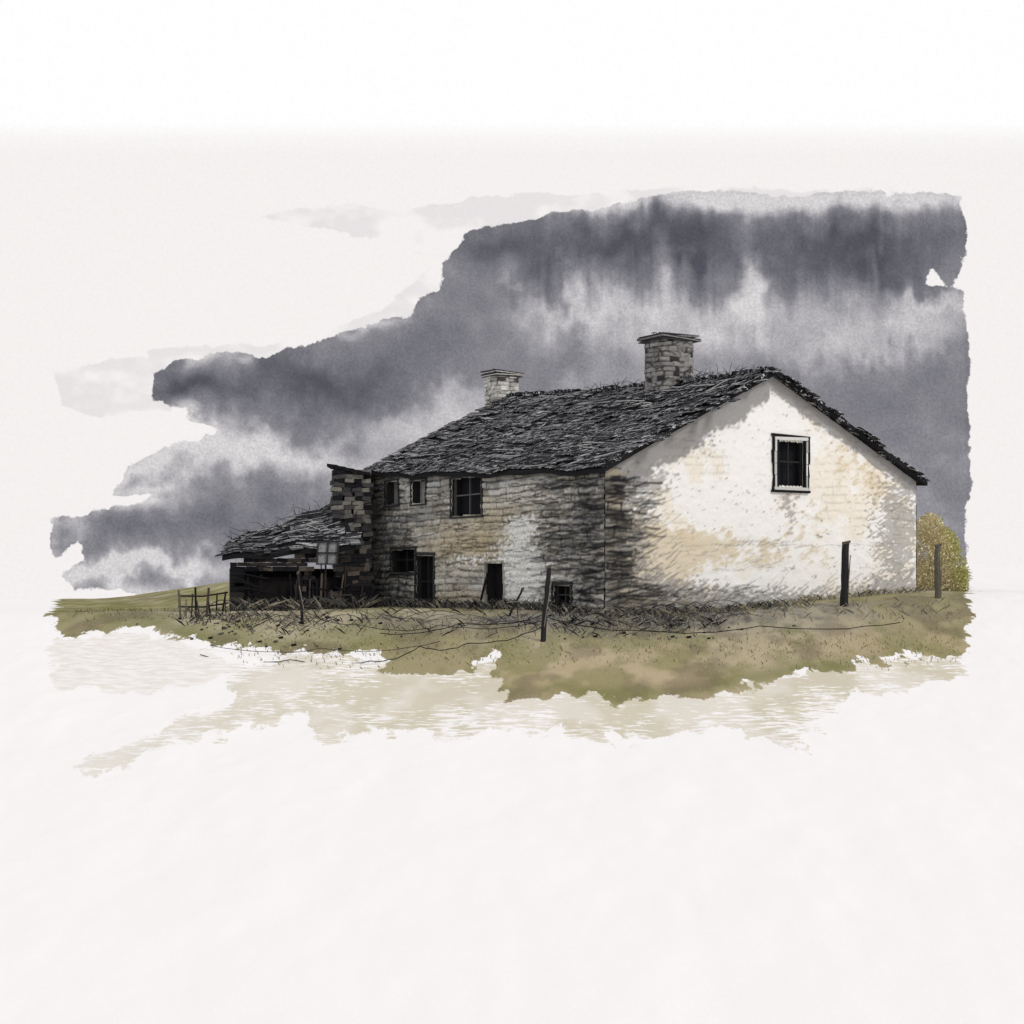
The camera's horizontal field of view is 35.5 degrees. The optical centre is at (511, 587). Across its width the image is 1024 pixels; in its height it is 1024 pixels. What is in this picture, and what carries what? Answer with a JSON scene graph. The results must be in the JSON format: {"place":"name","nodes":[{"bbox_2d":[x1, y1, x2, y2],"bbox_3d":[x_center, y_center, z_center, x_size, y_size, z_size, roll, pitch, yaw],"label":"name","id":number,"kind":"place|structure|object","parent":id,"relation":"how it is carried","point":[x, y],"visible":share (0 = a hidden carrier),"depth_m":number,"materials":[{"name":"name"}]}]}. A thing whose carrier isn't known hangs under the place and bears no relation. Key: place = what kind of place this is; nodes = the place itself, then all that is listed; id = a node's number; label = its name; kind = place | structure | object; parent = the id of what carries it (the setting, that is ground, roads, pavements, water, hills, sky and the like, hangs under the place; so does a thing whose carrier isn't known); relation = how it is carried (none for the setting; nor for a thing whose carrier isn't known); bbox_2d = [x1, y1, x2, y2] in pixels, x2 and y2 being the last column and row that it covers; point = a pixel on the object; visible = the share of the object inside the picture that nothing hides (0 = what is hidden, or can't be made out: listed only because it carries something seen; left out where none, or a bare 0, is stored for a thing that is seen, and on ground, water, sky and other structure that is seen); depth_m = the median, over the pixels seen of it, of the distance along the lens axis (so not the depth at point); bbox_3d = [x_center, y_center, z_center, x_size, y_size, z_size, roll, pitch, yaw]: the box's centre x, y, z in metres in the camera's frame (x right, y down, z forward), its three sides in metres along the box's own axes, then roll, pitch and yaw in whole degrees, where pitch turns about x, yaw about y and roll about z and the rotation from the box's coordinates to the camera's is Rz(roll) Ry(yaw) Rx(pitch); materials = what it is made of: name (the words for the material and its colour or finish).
{"place":"outdoors","nodes":[
{"label":"outdoors","id":0,"kind":"place"},
{"bbox_2d":[0,0,1023,598],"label":"sky","id":1,"kind":"structure","parent":0,"point":[264,262],"depth_m":472.38,"materials":[{"name":"white"}]},
{"bbox_2d":[0,567,1023,1023],"bbox_3d":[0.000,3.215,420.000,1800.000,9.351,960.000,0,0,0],"label":"ground","id":2,"kind":"structure","parent":0,"point":[214,835],"depth_m":38.18,"materials":[{"name":"white plant"}]},
{"bbox_2d":[177,587,227,618],"bbox_3d":[-11.443,0.664,59.493,1.942,1.388,0.404,0,0,-28],"label":"picket fence","id":3,"kind":"object","parent":2,"relation":"on","point":[207,606],"visible":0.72,"depth_m":59.38,"materials":[{"name":"brown wood"}]},
{"bbox_2d":[215,501,379,610],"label":"stone shed","id":4,"kind":"structure","parent":2,"relation":"on","point":[318,537],"depth_m":71.64,"materials":[{"name":"stone"}]},
{"bbox_2d":[316,541,338,564],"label":"shed window frame","id":5,"kind":"structure","parent":4,"relation":"in","point":[327,552],"depth_m":70.93,"materials":[{"name":"brown wood"}]},
{"bbox_2d":[318,542,336,562],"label":"shed window pane","id":6,"kind":"structure","parent":4,"relation":"in","point":[322,545],"depth_m":71.03,"materials":[{"name":"glass"}]},
{"bbox_2d":[327,464,373,599],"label":"end buttress","id":7,"kind":"structure","parent":2,"relation":"on","point":[351,500],"depth_m":73.98,"materials":[{"name":"stone"}]},
{"bbox_2d":[125,613,795,649],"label":"loose stones","id":8,"kind":"object","parent":2,"relation":"on","point":[281,637],"visible":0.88,"depth_m":57.03,"materials":[{"name":"black stone"}]},
{"bbox_2d":[189,596,761,635],"bbox_3d":[-2.003,0.991,64.800,22.788,1.382,17.562,0,0,0],"label":"bramble patch","id":9,"kind":"object","parent":2,"relation":"on","point":[253,614],"visible":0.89,"depth_m":58.71,"materials":[{"name":"brown plant"}]},
{"bbox_2d":[479,568,489,601],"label":"propped board","id":10,"kind":"object","parent":2,"relation":"on","point":[483,588],"visible":0.43,"depth_m":67.14,"materials":[{"name":"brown wood"}]},
{"bbox_2d":[371,473,604,613],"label":"front wall","id":11,"kind":"structure","parent":2,"relation":"on","point":[528,529],"depth_m":65.82,"materials":[{"name":"stone"}]},
{"bbox_2d":[383,478,399,506],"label":"loft slit surround","id":12,"kind":"object","parent":11,"relation":"attached to","point":[386,495],"visible":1,"depth_m":74.55,"materials":[{"name":"grey stone"}]},
{"bbox_2d":[387,482,397,504],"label":"loft slit recess","id":13,"kind":"object","parent":11,"relation":"in","point":[392,492],"visible":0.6,"depth_m":74.98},
{"bbox_2d":[392,549,413,572],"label":"ground window recess","id":14,"kind":"object","parent":11,"relation":"in","point":[401,566],"visible":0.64,"depth_m":74.23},
{"bbox_2d":[394,549,413,572],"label":"ground window frame","id":15,"kind":"object","parent":14,"relation":"in","point":[396,560],"visible":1,"depth_m":74.11,"materials":[{"name":"black wood"}]},
{"bbox_2d":[389,546,418,575],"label":"ground window surround","id":16,"kind":"object","parent":11,"relation":"attached to","point":[392,563],"visible":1,"depth_m":73.42,"materials":[{"name":"black wood"}]},
{"bbox_2d":[412,480,424,502],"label":"loft slit recess","id":17,"kind":"object","parent":11,"relation":"in","point":[418,487],"visible":0.6,"depth_m":72.84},
{"bbox_2d":[409,478,427,505],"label":"loft slit surround","id":18,"kind":"object","parent":11,"relation":"attached to","point":[411,500],"visible":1,"depth_m":72.05,"materials":[{"name":"grey stone"}]},
{"bbox_2d":[414,552,435,607],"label":"front door surround","id":19,"kind":"object","parent":11,"relation":"attached to","point":[434,567],"visible":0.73,"depth_m":71.58,"materials":[{"name":"wood"}]},
{"bbox_2d":[417,556,433,607],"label":"front door recess","id":20,"kind":"object","parent":19,"relation":"attached to","point":[424,576],"visible":0.32,"depth_m":72.38,"materials":[{"name":"black wood"}]},
{"bbox_2d":[419,556,432,605],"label":"front door frame","id":21,"kind":"object","parent":20,"relation":"attached to","point":[420,577],"visible":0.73,"depth_m":72.32,"materials":[{"name":"brown wood"}]},
{"bbox_2d":[449,476,483,518],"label":"window surround","id":22,"kind":"object","parent":11,"relation":"attached to","point":[481,496],"visible":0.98,"depth_m":68.56,"materials":[{"name":"stone"}]},
{"bbox_2d":[452,477,480,515],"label":"window recess","id":23,"kind":"object","parent":22,"relation":"attached to","point":[462,501],"depth_m":69.44,"materials":[{"name":"black glass"}]},
{"bbox_2d":[454,478,479,515],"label":"window frame","id":24,"kind":"object","parent":23,"relation":"attached to","point":[456,496],"visible":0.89,"depth_m":69.62,"materials":[{"name":"brown wood"}]},
{"bbox_2d":[483,560,505,601],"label":"side door surround","id":25,"kind":"object","parent":11,"relation":"attached to","point":[484,575],"visible":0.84,"depth_m":66.55,"materials":[{"name":"stone"}]},
{"bbox_2d":[486,562,503,603],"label":"side door recess","id":26,"kind":"object","parent":11,"relation":"in","point":[494,585],"visible":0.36,"depth_m":67.34,"materials":[{"name":"black"}]},
{"bbox_2d":[554,586,569,605],"bbox_3d":[2.156,0.312,62.495,0.400,0.880,1.216,0,0,-32],"label":"window recess","id":27,"kind":"object","parent":11,"relation":"in","point":[561,589],"depth_m":63.01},
{"bbox_2d":[556,586,569,605],"bbox_3d":[2.101,0.312,62.460,0.090,0.880,1.216,0,0,-32],"label":"window frame","id":28,"kind":"object","parent":27,"relation":"attached to","point":[558,594],"visible":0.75,"depth_m":62.84,"materials":[{"name":"brown wood"}]},
{"bbox_2d":[551,582,572,609],"bbox_3d":[1.955,0.313,62.370,0.167,1.103,1.487,0,0,-32],"label":"window surround","id":29,"kind":"object","parent":11,"relation":"attached to","point":[562,583],"visible":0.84,"depth_m":62.14,"materials":[{"name":"wood"}]},
{"bbox_2d":[371,371,775,478],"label":"front roof deck","id":30,"kind":"structure","parent":11,"relation":"on","point":[599,469],"depth_m":65.93,"materials":[{"name":"grey stone"}]},
{"bbox_2d":[380,372,749,473],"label":"front roof slipped laths","id":31,"kind":"object","parent":30,"relation":"on","point":[572,438],"visible":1,"depth_m":68.95,"materials":[{"name":"black stone"}]},
{"bbox_2d":[363,366,780,474],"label":"front roof slates","id":32,"kind":"object","parent":30,"relation":"on","point":[423,446],"visible":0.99,"depth_m":68.57,"materials":[{"name":"grey stone"}]},
{"bbox_2d":[584,363,754,388],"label":"ridge weeds","id":33,"kind":"object","parent":30,"relation":"on","point":[705,374],"visible":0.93,"depth_m":68.16,"materials":[{"name":"plant"}]},
{"bbox_2d":[200,564,899,662],"bbox_3d":[1.369,0.878,56.877,24.485,3.401,6.335,0,0,-11],"label":"wire fence","id":34,"kind":"object","parent":2,"relation":"on","point":[545,606],"visible":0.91,"depth_m":55.46,"materials":[{"name":"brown wood"}]},
{"bbox_2d":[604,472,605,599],"bbox_3d":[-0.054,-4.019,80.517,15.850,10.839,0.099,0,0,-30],"label":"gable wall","id":35,"kind":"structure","parent":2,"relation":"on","point":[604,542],"depth_m":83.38,"materials":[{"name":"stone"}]},
{"bbox_2d":[605,377,915,614],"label":"gable wall","id":36,"kind":"structure","parent":2,"relation":"on","point":[698,511],"depth_m":63.52,"materials":[{"name":"white paint"}]},
{"bbox_2d":[779,441,802,486],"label":"gable window recess","id":37,"kind":"object","parent":36,"relation":"in","point":[793,467],"visible":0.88,"depth_m":65.02,"materials":[{"name":"black glass"}]},
{"bbox_2d":[779,441,801,486],"bbox_3d":[11.144,-5.004,64.633,1.452,1.883,0.090,0,0,-30],"label":"gable window frame","id":38,"kind":"object","parent":37,"relation":"in","point":[800,463],"visible":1,"depth_m":64.92,"materials":[{"name":"black wood"}]},
{"bbox_2d":[771,433,810,492],"bbox_3d":[11.239,-5.019,64.491,1.972,2.353,0.190,0,0,-30],"label":"gable window drip mould","id":39,"kind":"object","parent":36,"relation":"attached to","point":[773,435],"visible":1,"depth_m":64.35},
{"bbox_2d":[774,437,808,490],"bbox_3d":[11.230,-5.013,64.486,1.764,2.162,0.170,0,0,-30],"label":"gable window surround","id":40,"kind":"object","parent":36,"relation":"attached to","point":[776,487],"visible":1,"depth_m":64.37,"materials":[{"name":"white paint"}]},
{"bbox_2d":[840,540,850,606],"bbox_3d":[12.673,-0.407,60.931,0.402,2.809,0.345,0,0,0],"label":"wooden fence post","id":41,"kind":"object","parent":2,"relation":"on","point":[845,573],"visible":0.9,"depth_m":60.80,"materials":[{"name":"brown wood"}]},
{"bbox_2d":[916,505,916,591],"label":"wall","id":42,"kind":"structure","parent":2,"relation":"on","point":[916,549],"depth_m":68.04,"materials":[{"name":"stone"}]},
{"bbox_2d":[773,372,927,485],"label":"roof deck","id":43,"kind":"structure","parent":42,"relation":"on","point":[898,464],"depth_m":66.31,"materials":[{"name":"black stone"}]},
{"bbox_2d":[484,376,518,405],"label":"end chimney","id":44,"kind":"object","parent":43,"relation":"on","point":[497,388],"visible":0.38,"depth_m":80.64,"materials":[{"name":"stone"}]},
{"bbox_2d":[480,368,523,377],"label":"end chimney cap","id":45,"kind":"object","parent":44,"relation":"on","point":[493,372],"visible":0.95,"depth_m":80.68,"materials":[{"name":"grey stone"}]},
{"bbox_2d":[644,339,693,390],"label":"chimney","id":46,"kind":"object","parent":43,"relation":"on","point":[667,362],"visible":0.77,"depth_m":68.85,"materials":[{"name":"stone"}]},
{"bbox_2d":[636,332,701,343],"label":"chimney cap","id":47,"kind":"object","parent":46,"relation":"on","point":[664,335],"visible":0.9,"depth_m":68.90,"materials":[{"name":"stone"}]},
{"bbox_2d":[506,366,925,480],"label":"ridge and verge stones","id":48,"kind":"structure","parent":43,"relation":"on","point":[805,395],"depth_m":65.37,"materials":[{"name":"stone"}]},
{"bbox_2d":[523,369,930,481],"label":"roof slates","id":49,"kind":"object","parent":43,"relation":"on","point":[862,430],"visible":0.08,"depth_m":65.93,"materials":[{"name":"grey stone"}]},
{"bbox_2d":[934,543,941,597],"bbox_3d":[16.563,-0.516,62.176,0.298,2.429,0.290,0,0,0],"label":"wooden fence post","id":50,"kind":"object","parent":2,"relation":"on","point":[938,578],"visible":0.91,"depth_m":62.09,"materials":[{"name":"grey wood"}]},
{"bbox_2d":[916,512,968,590],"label":"shrub","id":51,"kind":"object","parent":2,"relation":"on","point":[928,536],"visible":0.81,"depth_m":74.59,"materials":[{"name":"green plant"}]},
{"bbox_2d":[69,585,961,670],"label":"grass","id":52,"kind":"structure","parent":0,"point":[338,603],"depth_m":59.18,"materials":[{"name":"plant"}]}
]}

